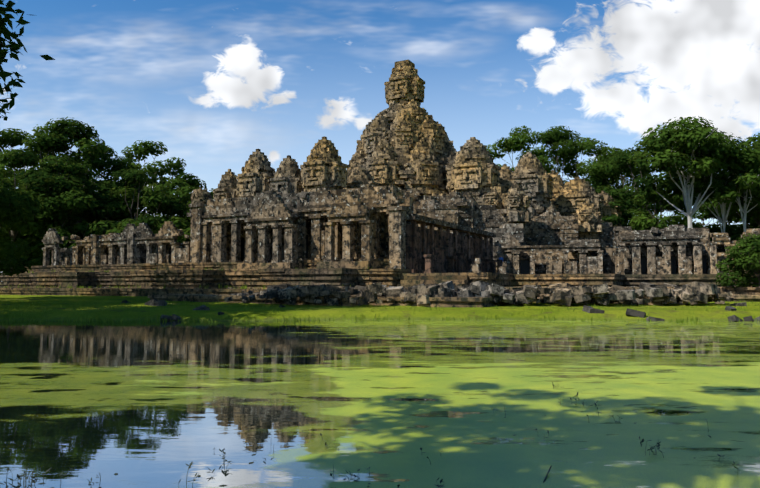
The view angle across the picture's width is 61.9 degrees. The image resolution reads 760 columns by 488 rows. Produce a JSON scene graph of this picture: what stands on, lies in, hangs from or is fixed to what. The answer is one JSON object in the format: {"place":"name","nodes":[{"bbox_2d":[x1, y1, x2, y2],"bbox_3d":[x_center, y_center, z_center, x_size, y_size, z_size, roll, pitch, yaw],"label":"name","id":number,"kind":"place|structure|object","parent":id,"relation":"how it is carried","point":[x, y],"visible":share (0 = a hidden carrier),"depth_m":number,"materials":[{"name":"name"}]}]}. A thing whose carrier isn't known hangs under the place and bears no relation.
{"place":"outdoors","nodes":[
{"label":"outdoors","id":0,"kind":"place"},
{"bbox_2d":[0,0,54,114],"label":"tree","id":1,"kind":"object","parent":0,"point":[7,34],"depth_m":4.78,"materials":[{"name":"green plant"}]},
{"bbox_2d":[0,319,759,487],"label":"pond","id":2,"kind":"structure","parent":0,"point":[147,404],"depth_m":12.27,"materials":[{"name":"green liquid"}]},
{"bbox_2d":[0,382,738,487],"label":"water weeds","id":3,"kind":"object","parent":2,"relation":"on","point":[33,477],"visible":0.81,"depth_m":7.61,"materials":[{"name":"green plant"}]},
{"bbox_2d":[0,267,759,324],"bbox_3d":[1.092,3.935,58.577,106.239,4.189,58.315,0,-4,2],"label":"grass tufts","id":4,"kind":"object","parent":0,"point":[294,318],"visible":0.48,"depth_m":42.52,"materials":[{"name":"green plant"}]},
{"bbox_2d":[0,295,759,320],"bbox_3d":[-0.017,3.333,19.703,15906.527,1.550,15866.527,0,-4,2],"label":"ground","id":5,"kind":"structure","parent":0,"point":[323,313],"depth_m":42.53,"materials":[{"name":"green plant"}]},
{"bbox_2d":[0,105,759,287],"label":"tree","id":6,"kind":"object","parent":5,"relation":"on","point":[743,156],"depth_m":106.36,"materials":[{"name":"green plant"}]},
{"bbox_2d":[0,259,759,307],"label":"temple platform","id":7,"kind":"structure","parent":5,"relation":"on","point":[184,280],"depth_m":66.31,"materials":[{"name":"grey stone"}]},
{"bbox_2d":[42,184,759,274],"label":"temple galleries","id":8,"kind":"object","parent":7,"relation":"on","point":[366,222],"visible":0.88,"depth_m":81.97,"materials":[{"name":"grey stone"}]},
{"bbox_2d":[191,59,622,232],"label":"temple towers","id":9,"kind":"structure","parent":7,"relation":"on","point":[404,143],"depth_m":107.29,"materials":[{"name":"stone"}]},
{"bbox_2d":[121,298,759,321],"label":"bank boulders","id":10,"kind":"object","parent":5,"relation":"on","point":[587,309],"visible":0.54,"depth_m":41.27,"materials":[{"name":"grey stone"}]},
{"bbox_2d":[0,0,759,271],"label":"sky","id":11,"kind":"structure","parent":0,"point":[216,82],"materials":[{"name":"blue"}]},
{"bbox_2d":[93,281,733,305],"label":"rubble stones","id":12,"kind":"object","parent":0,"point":[694,292],"visible":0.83,"depth_m":50.60,"materials":[{"name":"grey stone"}]},
{"bbox_2d":[406,221,501,272],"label":"wall","id":13,"kind":"structure","parent":0,"point":[432,250],"depth_m":71.76,"materials":[{"name":"stone"}]},
{"bbox_2d":[241,235,706,273],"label":"doorways","id":14,"kind":"structure","parent":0,"point":[524,265],"depth_m":86.06,"materials":[{"name":"black"}]},
{"bbox_2d":[656,130,759,232],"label":"tree trunks","id":15,"kind":"object","parent":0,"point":[686,191],"visible":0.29,"depth_m":103.05,"materials":[{"name":"white plant"}]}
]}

